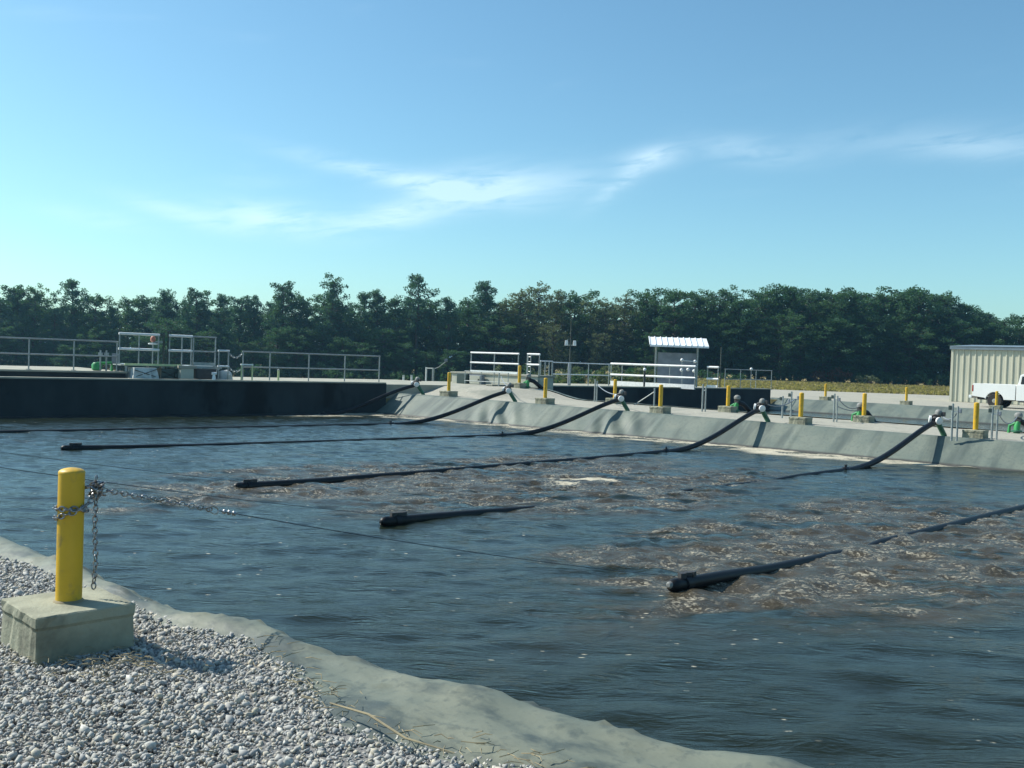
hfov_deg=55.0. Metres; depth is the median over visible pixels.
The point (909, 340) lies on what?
broadleaf tree
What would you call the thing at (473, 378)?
electrical cabinet
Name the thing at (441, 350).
broadleaf tree
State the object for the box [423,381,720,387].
concrete deck
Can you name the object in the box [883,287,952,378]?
broadleaf tree
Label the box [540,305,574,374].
pine tree
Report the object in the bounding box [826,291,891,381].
broadleaf tree
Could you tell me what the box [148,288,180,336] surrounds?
pine tree
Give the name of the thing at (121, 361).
broadleaf tree
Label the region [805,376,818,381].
shrub
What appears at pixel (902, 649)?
lagoon water
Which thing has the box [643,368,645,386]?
instrument post
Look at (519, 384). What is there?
bollard
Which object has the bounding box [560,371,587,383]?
shrub
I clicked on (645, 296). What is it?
broadleaf tree
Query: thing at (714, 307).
broadleaf tree
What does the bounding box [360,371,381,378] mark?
shrub
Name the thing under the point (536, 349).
broadleaf tree
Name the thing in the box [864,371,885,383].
shrub
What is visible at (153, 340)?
sluice gate
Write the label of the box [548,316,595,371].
broadleaf tree
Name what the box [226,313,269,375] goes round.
broadleaf tree
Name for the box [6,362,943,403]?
ground
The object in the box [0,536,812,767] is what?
liner
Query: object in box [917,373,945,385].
shrub
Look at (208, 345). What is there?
broadleaf tree
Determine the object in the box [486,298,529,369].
broadleaf tree
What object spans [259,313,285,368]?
pine tree
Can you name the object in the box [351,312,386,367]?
broadleaf tree
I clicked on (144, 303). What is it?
pine tree
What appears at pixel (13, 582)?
gravel
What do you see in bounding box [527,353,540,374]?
railing
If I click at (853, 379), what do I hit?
shrub
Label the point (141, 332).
broadleaf tree
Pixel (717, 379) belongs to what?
railing
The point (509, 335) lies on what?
broadleaf tree
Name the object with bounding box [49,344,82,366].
broadleaf tree
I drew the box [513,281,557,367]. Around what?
broadleaf tree
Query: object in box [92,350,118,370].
green pump
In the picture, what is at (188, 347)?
broadleaf tree
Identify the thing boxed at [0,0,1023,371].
sky
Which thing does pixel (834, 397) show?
control post
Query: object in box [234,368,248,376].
shrub
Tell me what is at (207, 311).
pine tree
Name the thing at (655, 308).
broadleaf tree
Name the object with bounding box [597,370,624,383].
shrub
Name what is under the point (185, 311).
pine tree
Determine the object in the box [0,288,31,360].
pine tree
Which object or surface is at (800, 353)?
broadleaf tree
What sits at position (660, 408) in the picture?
bollard
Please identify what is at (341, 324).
pine tree
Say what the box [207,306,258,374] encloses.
broadleaf tree
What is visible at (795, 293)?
broadleaf tree
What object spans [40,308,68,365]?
pine tree
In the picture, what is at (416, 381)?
air valve
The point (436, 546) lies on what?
tether cable
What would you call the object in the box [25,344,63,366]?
broadleaf tree
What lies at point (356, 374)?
shrub
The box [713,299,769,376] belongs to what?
broadleaf tree
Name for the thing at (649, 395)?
control post
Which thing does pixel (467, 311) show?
broadleaf tree
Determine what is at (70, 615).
bollard
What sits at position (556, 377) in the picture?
shrub
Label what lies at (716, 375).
shrub
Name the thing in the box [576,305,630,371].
broadleaf tree
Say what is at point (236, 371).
safety chain
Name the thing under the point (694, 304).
broadleaf tree
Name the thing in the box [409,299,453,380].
broadleaf tree
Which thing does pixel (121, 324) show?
pine tree
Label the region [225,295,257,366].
tree
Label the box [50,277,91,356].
pine tree
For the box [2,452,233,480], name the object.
tether cable
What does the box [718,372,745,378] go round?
shrub
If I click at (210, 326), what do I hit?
broadleaf tree
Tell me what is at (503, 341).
broadleaf tree
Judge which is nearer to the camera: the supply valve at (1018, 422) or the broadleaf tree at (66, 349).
the supply valve at (1018, 422)
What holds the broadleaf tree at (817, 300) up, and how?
on the ground at (771, 400)
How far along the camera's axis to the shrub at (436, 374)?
140.96 m
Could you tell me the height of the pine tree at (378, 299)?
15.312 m
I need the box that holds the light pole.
[565,315,575,384]
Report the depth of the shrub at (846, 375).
149.59 m
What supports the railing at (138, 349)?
on the raised platform
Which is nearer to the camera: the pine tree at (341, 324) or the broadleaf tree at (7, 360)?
the broadleaf tree at (7, 360)
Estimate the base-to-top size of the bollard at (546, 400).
1.012 m
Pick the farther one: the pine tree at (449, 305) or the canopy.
the pine tree at (449, 305)
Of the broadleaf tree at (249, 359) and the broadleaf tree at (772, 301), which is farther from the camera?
the broadleaf tree at (772, 301)
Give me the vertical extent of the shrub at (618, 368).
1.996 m
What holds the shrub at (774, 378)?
on the ground at (771, 400)
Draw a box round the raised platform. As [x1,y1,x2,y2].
[110,363,221,377]
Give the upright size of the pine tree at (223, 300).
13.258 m
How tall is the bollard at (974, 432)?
1.012 m
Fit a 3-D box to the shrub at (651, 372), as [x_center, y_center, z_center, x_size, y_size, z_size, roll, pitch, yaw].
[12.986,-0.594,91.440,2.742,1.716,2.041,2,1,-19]
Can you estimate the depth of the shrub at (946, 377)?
150.57 m
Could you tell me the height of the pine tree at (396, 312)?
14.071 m
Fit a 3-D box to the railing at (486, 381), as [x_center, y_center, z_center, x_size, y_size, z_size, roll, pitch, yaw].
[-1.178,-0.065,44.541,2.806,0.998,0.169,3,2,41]
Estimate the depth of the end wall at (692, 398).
50.60 m
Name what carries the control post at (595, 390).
on the gravel berm
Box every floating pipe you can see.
[0,384,414,417]
[0,390,506,432]
[60,398,618,449]
[233,408,759,487]
[379,420,935,525]
[666,504,1023,591]
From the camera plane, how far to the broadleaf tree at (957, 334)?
154.63 m
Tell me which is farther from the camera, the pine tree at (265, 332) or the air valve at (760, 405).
the pine tree at (265, 332)
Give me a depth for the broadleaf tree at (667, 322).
156.68 m
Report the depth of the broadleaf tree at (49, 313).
146.27 m
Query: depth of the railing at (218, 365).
35.38 m
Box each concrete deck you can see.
[210,377,482,397]
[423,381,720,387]
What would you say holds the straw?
on the gravel
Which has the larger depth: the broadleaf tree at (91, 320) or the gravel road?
the broadleaf tree at (91, 320)
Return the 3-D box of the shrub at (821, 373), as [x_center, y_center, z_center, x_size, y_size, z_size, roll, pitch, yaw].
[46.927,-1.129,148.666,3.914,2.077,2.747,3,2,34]
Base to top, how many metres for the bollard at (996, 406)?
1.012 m
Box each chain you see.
[52,474,235,589]
[229,352,242,372]
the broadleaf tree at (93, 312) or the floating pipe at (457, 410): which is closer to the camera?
the floating pipe at (457, 410)
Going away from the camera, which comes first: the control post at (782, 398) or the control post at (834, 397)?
the control post at (834, 397)
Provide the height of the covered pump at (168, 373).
0.400 m
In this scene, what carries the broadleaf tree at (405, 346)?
on the ground at (771, 400)
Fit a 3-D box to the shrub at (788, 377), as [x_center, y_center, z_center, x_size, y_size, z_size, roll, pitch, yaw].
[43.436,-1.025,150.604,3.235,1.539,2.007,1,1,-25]
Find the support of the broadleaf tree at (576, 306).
on the ground at (771, 400)
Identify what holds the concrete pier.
on the concrete deck at (391, 385)
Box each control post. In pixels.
[594,379,597,401]
[634,388,654,405]
[701,384,706,411]
[780,396,789,417]
[788,392,798,416]
[831,394,840,421]
[948,404,961,440]
[988,407,1001,439]
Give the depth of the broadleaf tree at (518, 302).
149.93 m
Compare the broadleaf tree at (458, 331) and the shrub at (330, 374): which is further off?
the broadleaf tree at (458, 331)
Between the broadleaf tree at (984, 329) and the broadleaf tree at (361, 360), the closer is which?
the broadleaf tree at (361, 360)
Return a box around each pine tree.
[0,284,32,363]
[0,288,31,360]
[0,298,8,333]
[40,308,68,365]
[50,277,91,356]
[99,314,134,351]
[100,306,124,359]
[122,295,160,363]
[143,297,185,363]
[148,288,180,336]
[170,299,193,362]
[176,287,213,361]
[191,300,216,360]
[200,293,243,369]
[210,311,236,362]
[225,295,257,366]
[241,295,264,363]
[257,301,277,345]
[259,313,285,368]
[260,281,304,368]
[290,296,318,377]
[311,272,355,375]
[314,302,350,366]
[338,301,362,368]
[347,291,377,370]
[357,289,393,365]
[379,297,417,373]
[391,296,427,377]
[394,273,439,375]
[417,318,443,379]
[429,296,467,377]
[458,280,505,367]
[473,294,504,358]
[522,305,557,364]
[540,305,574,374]
[921,294,982,385]
[943,303,987,347]
[975,312,1000,344]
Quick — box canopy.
[649,336,708,386]
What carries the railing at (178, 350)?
on the raised platform
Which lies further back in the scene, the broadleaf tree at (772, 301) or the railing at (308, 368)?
the broadleaf tree at (772, 301)
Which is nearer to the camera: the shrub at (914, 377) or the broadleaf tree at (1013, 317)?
the shrub at (914, 377)
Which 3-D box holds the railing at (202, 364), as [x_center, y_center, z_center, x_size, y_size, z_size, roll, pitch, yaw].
[-11.040,-1.176,35.281,0.984,1.064,0.169,1,2,-40]
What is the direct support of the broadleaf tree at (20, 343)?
on the ground at (771, 400)
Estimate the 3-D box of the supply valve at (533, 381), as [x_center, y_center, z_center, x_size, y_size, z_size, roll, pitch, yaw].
[1.784,0.238,42.434,3.374,1.332,0.466,1,2,-41]
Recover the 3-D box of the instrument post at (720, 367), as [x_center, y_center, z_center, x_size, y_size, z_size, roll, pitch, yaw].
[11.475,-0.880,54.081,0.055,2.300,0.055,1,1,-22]
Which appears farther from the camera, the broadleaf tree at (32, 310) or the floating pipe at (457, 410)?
the broadleaf tree at (32, 310)
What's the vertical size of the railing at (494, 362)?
0.970 m
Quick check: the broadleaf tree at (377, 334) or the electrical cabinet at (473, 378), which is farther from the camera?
the broadleaf tree at (377, 334)
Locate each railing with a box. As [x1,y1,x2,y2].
[0,337,117,370]
[117,332,159,363]
[168,334,192,365]
[192,336,216,365]
[217,350,229,379]
[242,351,380,381]
[464,371,508,384]
[470,352,519,373]
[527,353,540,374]
[540,360,552,375]
[552,362,609,385]
[610,363,695,389]
[706,366,718,387]
[724,369,771,389]
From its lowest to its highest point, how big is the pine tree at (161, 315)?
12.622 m
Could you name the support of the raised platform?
on the concrete deck at (391, 385)
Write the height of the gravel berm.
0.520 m
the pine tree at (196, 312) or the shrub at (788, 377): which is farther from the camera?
the shrub at (788, 377)
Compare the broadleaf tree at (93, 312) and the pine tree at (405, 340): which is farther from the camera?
the pine tree at (405, 340)
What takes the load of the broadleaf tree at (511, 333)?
on the ground at (771, 400)
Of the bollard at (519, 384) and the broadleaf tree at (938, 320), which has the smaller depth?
the bollard at (519, 384)
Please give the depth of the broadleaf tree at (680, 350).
150.94 m
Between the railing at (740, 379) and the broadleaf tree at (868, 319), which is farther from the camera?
the broadleaf tree at (868, 319)
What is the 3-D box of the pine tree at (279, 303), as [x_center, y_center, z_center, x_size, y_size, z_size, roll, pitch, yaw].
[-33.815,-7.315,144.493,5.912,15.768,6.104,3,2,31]
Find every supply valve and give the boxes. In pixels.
[523,373,543,389]
[730,395,751,412]
[851,402,876,421]
[1007,412,1023,433]
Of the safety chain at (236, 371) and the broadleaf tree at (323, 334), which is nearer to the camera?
the safety chain at (236, 371)
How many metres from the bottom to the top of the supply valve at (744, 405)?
1.332 m
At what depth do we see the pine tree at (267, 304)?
146.22 m
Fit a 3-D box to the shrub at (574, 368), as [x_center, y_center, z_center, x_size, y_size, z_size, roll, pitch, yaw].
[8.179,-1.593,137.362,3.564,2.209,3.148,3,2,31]
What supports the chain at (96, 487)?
attached to the bollard at (70, 615)
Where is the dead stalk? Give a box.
[329,702,454,752]
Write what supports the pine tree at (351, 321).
on the ground at (771, 400)
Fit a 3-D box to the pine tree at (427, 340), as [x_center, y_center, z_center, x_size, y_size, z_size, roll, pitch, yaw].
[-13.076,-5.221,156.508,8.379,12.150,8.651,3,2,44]
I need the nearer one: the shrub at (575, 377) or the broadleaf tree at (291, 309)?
the shrub at (575, 377)
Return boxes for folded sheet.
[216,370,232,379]
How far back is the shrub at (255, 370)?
136.54 m
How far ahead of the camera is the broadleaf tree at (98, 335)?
136.45 m
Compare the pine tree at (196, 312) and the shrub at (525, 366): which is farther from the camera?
the pine tree at (196, 312)
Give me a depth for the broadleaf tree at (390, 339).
152.25 m
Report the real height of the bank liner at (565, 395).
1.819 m
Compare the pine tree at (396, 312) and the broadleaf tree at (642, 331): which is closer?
the pine tree at (396, 312)
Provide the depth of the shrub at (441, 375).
136.82 m
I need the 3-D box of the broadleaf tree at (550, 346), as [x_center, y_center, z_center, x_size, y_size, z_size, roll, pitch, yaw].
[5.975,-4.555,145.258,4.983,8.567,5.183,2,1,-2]
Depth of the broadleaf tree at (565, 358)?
144.95 m
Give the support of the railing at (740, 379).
on the concrete deck at (553, 384)
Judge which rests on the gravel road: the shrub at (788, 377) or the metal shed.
the metal shed
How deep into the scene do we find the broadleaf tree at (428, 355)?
142.85 m
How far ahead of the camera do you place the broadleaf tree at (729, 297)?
152.54 m
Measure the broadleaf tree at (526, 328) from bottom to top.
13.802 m
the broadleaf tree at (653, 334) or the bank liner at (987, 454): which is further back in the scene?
the broadleaf tree at (653, 334)
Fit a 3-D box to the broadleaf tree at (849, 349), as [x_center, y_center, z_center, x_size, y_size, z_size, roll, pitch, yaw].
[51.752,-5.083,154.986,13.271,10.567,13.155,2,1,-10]
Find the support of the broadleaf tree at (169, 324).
on the ground at (771, 400)
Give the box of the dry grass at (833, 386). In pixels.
[613,376,949,395]
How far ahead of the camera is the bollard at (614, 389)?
38.12 m
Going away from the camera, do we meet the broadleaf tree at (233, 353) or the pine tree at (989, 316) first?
the broadleaf tree at (233, 353)
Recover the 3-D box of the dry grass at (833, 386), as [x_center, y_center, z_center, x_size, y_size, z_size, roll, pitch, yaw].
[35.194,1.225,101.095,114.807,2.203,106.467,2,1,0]
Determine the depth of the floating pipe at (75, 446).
25.84 m
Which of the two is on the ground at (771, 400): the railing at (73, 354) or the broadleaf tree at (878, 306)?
the broadleaf tree at (878, 306)
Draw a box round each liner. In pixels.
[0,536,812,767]
[375,393,1023,471]
[531,387,1023,432]
[768,397,1023,425]
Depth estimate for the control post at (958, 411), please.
25.44 m
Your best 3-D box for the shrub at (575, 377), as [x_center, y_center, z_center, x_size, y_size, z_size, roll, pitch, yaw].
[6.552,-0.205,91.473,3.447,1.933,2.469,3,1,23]
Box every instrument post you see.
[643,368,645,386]
[719,347,721,387]
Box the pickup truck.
[969,374,1023,407]
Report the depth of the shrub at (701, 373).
138.45 m
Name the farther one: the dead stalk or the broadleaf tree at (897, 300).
the broadleaf tree at (897, 300)
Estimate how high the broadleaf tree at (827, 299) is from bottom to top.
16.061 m
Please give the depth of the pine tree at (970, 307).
158.90 m
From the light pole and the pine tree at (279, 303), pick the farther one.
the pine tree at (279, 303)
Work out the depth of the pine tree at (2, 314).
136.97 m
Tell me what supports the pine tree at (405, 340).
on the ground at (771, 400)
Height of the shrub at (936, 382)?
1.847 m
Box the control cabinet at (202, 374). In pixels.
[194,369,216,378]
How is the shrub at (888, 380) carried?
on the ground at (771, 400)
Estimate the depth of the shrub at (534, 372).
140.88 m
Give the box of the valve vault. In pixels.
[450,371,554,389]
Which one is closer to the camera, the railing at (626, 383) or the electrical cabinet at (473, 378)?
the electrical cabinet at (473, 378)
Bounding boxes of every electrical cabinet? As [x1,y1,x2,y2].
[457,373,471,383]
[469,375,484,384]
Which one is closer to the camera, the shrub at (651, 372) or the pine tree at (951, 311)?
the shrub at (651, 372)
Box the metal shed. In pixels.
[949,345,1023,404]
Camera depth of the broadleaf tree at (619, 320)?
158.66 m
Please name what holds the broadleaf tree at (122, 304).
on the ground at (771, 400)
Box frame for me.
[240,364,252,379]
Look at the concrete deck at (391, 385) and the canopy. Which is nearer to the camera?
the concrete deck at (391, 385)
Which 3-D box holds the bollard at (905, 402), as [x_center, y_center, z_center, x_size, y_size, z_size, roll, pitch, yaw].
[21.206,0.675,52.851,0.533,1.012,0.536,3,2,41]
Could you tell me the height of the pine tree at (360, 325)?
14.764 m
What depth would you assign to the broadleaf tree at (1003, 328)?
156.85 m
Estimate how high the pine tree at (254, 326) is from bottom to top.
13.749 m
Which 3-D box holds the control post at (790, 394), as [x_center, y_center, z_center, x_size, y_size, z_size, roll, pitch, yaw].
[8.838,0.729,30.881,0.353,0.978,0.070,3,2,41]
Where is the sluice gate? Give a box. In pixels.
[148,332,169,363]
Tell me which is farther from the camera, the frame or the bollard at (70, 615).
the frame
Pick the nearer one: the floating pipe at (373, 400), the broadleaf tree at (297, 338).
the floating pipe at (373, 400)
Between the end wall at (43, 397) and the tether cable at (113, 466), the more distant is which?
the end wall at (43, 397)
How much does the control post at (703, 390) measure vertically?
1.028 m
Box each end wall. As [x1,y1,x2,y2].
[0,378,386,415]
[486,385,770,409]
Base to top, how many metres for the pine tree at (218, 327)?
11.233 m
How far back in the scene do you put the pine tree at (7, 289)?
137.84 m
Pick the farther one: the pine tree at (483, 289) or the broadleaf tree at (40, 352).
the pine tree at (483, 289)
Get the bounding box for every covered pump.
[128,367,158,378]
[157,368,178,378]
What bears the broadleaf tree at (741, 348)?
on the ground at (771, 400)
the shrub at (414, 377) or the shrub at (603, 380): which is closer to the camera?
the shrub at (603, 380)
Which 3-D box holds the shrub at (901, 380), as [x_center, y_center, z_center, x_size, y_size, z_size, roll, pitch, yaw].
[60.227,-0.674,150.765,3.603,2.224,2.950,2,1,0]
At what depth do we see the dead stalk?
4.17 m
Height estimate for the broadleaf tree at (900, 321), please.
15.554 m
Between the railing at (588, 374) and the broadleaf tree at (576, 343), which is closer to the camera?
the railing at (588, 374)
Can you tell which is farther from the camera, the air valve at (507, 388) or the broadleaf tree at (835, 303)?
the broadleaf tree at (835, 303)
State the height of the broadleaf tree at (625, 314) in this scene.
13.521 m
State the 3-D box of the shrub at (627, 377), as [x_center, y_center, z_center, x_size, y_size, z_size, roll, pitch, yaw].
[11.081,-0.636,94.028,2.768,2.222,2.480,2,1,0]
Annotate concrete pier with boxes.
[177,365,196,378]
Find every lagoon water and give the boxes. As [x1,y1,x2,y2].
[0,413,1023,767]
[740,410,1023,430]
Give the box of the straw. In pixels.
[0,627,597,767]
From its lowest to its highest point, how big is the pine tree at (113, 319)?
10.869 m
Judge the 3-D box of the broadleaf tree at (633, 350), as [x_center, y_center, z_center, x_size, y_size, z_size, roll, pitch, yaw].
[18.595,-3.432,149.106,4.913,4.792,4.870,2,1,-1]
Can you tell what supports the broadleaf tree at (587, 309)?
on the ground at (771, 400)
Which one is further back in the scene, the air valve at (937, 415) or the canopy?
the canopy
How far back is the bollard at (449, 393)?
38.75 m
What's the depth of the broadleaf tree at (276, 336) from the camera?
140.26 m
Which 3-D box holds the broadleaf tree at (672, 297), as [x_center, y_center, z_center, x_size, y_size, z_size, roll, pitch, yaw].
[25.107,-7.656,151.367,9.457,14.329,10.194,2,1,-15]
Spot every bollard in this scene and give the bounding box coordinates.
[0,467,135,667]
[439,372,457,396]
[511,366,526,387]
[535,378,554,404]
[605,379,620,403]
[649,384,670,413]
[718,386,737,412]
[789,392,812,424]
[819,384,830,400]
[853,393,874,422]
[900,387,912,404]
[962,402,988,438]
[989,391,1002,409]
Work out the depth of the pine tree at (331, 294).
144.56 m
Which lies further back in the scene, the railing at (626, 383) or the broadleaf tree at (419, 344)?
the broadleaf tree at (419, 344)
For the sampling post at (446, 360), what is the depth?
54.07 m
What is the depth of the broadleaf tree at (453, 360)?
142.03 m
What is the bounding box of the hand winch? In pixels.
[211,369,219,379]
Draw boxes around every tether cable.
[0,467,384,514]
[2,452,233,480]
[219,510,675,576]
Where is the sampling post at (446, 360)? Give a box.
[425,359,447,380]
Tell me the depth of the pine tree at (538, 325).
156.57 m
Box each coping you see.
[0,376,385,383]
[486,384,770,389]
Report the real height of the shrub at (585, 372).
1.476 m
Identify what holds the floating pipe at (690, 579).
on the lagoon water at (902, 649)
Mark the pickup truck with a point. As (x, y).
(1009, 394)
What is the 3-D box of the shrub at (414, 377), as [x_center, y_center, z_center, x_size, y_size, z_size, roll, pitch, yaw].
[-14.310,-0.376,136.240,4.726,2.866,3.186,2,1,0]
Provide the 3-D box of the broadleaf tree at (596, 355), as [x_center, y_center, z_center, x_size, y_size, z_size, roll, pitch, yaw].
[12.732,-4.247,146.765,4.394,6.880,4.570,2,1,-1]
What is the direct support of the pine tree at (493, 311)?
on the ground at (771, 400)
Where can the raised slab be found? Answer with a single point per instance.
(36, 371)
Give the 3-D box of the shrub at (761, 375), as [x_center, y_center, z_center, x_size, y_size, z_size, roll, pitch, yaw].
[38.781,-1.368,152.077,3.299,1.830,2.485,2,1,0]
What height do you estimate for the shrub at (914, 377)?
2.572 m
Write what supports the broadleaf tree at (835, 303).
on the ground at (771, 400)
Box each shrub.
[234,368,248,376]
[235,364,266,376]
[263,369,287,377]
[275,361,299,377]
[304,362,326,377]
[322,367,343,378]
[339,364,368,378]
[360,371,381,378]
[381,371,404,379]
[391,372,423,380]
[427,370,439,380]
[439,367,454,381]
[507,365,533,374]
[531,368,549,374]
[553,371,567,382]
[555,366,583,375]
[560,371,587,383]
[571,372,598,383]
[580,369,602,377]
[586,370,607,383]
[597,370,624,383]
[601,365,624,377]
[616,366,640,381]
[627,366,653,382]
[641,369,656,382]
[695,369,710,377]
[703,371,724,378]
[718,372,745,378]
[752,372,770,379]
[765,373,786,379]
[784,372,804,380]
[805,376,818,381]
[810,370,835,381]
[819,366,852,382]
[850,372,869,383]
[855,375,882,383]
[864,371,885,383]
[878,372,896,383]
[893,373,913,384]
[911,370,926,384]
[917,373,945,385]
[925,378,947,385]
[941,371,949,385]
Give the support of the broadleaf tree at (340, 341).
on the ground at (771, 400)
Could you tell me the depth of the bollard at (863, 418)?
31.73 m
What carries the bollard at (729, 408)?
on the gravel berm
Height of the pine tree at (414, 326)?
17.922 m
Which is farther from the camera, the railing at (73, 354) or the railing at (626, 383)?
the railing at (626, 383)
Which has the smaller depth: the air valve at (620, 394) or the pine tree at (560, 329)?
the air valve at (620, 394)
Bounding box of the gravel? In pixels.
[0,554,533,767]
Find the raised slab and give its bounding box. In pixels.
[0,365,126,377]
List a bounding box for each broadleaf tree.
[0,298,53,356]
[0,311,51,365]
[0,326,25,365]
[8,283,59,365]
[25,303,82,366]
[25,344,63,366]
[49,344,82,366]
[55,303,92,367]
[62,330,104,367]
[63,309,109,360]
[68,293,121,367]
[75,327,126,370]
[105,295,145,370]
[107,352,134,370]
[108,308,147,368]
[125,335,160,367]
[128,314,161,367]
[136,318,196,368]
[169,340,200,368]
[180,329,236,370]
[194,310,231,361]
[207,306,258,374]
[219,350,243,376]
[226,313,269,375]
[229,340,274,376]
[252,327,301,377]
[261,290,317,377]
[265,325,323,377]
[298,330,343,377]
[302,294,357,375]
[320,336,362,378]
[334,340,391,378]
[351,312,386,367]
[353,327,416,378]
[357,313,427,375]
[381,342,423,380]
[383,317,449,376]
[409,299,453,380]
[411,351,439,380]
[412,311,471,377]
[427,349,473,380]
[432,309,474,369]
[443,297,489,371]
[446,334,495,372]
[448,315,523,371]
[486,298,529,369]
[486,311,533,371]
[494,300,547,372]
[495,308,525,373]
[499,289,549,373]
[500,351,522,371]
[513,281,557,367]
[520,340,549,372]
[534,289,576,373]
[536,324,568,379]
[541,289,600,371]
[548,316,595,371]
[562,349,579,372]
[566,296,607,377]
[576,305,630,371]
[584,333,611,374]
[585,305,641,372]
[586,297,628,374]
[603,292,646,371]
[603,338,636,369]
[610,311,650,367]
[615,287,673,370]
[620,346,648,373]
[626,307,670,370]
[635,331,667,374]
[637,297,676,361]
[640,304,694,366]
[642,287,709,362]
[661,289,729,369]
[667,347,692,352]
[676,323,728,376]
[679,294,726,367]
[696,284,759,378]
[698,323,754,377]
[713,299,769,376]
[714,318,775,375]
[735,289,789,378]
[746,283,810,379]
[746,342,777,378]
[750,312,813,379]
[763,286,826,375]
[781,343,820,381]
[791,318,858,379]
[794,290,832,379]
[799,286,855,375]
[808,319,883,378]
[811,291,874,377]
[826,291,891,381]
[834,312,903,380]
[848,289,897,367]
[862,284,947,383]
[862,292,920,371]
[874,324,943,381]
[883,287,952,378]
[912,290,974,383]
[918,320,985,380]
[938,305,1005,372]
[942,322,1004,369]
[979,317,1023,345]
[1001,313,1023,345]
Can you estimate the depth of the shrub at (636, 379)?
90.44 m
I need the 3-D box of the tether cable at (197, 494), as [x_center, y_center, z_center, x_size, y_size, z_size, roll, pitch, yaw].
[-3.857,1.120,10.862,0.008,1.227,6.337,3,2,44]
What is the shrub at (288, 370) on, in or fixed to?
on the ground at (771, 400)
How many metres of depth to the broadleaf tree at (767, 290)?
156.88 m
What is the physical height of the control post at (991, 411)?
0.918 m
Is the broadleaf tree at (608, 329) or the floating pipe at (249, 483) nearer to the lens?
the floating pipe at (249, 483)
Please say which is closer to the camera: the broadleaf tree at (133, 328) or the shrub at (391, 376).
the shrub at (391, 376)
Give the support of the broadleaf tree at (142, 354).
on the ground at (771, 400)
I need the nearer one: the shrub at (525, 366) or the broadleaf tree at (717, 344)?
the shrub at (525, 366)
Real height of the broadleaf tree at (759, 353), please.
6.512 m
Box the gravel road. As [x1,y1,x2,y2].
[770,389,1023,410]
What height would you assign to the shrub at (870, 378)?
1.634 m
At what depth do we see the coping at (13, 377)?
33.80 m
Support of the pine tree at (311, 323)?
on the ground at (771, 400)
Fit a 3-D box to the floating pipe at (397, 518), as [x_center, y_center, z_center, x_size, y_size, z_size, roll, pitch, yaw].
[4.740,1.524,19.650,0.211,1.259,18.457,3,2,45]
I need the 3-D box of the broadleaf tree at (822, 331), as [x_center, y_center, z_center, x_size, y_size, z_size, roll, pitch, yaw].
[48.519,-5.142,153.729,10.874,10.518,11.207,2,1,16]
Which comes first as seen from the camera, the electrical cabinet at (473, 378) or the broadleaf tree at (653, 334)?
the electrical cabinet at (473, 378)
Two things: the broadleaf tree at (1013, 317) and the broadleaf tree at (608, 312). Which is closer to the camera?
the broadleaf tree at (608, 312)
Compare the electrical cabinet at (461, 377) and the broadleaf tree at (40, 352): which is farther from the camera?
the broadleaf tree at (40, 352)
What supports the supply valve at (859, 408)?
on the bank liner at (565, 395)
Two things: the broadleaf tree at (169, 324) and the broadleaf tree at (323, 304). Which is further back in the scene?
the broadleaf tree at (323, 304)
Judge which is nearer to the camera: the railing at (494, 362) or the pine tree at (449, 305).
the railing at (494, 362)
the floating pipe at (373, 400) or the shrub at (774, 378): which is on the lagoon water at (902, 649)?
the floating pipe at (373, 400)
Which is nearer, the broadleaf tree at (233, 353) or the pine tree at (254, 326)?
the broadleaf tree at (233, 353)
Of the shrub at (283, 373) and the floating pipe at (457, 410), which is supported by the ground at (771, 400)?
the shrub at (283, 373)
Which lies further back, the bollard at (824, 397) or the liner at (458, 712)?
the bollard at (824, 397)
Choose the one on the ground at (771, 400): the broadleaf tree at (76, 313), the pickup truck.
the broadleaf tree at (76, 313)
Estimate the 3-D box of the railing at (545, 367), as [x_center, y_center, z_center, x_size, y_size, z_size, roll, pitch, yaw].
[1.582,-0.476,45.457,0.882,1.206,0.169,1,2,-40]
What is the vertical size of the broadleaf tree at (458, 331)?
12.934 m
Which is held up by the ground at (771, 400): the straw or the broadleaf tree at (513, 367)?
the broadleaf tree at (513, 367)
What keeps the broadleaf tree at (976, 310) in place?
on the ground at (771, 400)
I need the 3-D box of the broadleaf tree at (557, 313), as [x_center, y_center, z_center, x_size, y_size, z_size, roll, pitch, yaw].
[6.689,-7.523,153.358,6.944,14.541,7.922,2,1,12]
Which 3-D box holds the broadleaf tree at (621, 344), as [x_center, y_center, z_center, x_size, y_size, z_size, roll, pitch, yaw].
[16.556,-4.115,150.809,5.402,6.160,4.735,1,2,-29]
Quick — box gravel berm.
[355,379,1023,441]
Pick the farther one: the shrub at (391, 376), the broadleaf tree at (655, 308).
the broadleaf tree at (655, 308)
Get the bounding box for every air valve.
[411,377,424,394]
[502,382,516,401]
[614,389,629,410]
[753,398,770,421]
[928,409,946,435]
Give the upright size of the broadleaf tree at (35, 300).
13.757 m
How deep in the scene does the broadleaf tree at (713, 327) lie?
151.39 m
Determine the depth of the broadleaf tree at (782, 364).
149.82 m
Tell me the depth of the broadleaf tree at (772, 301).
155.86 m
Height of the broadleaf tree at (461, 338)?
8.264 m
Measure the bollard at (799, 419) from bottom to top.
1.012 m

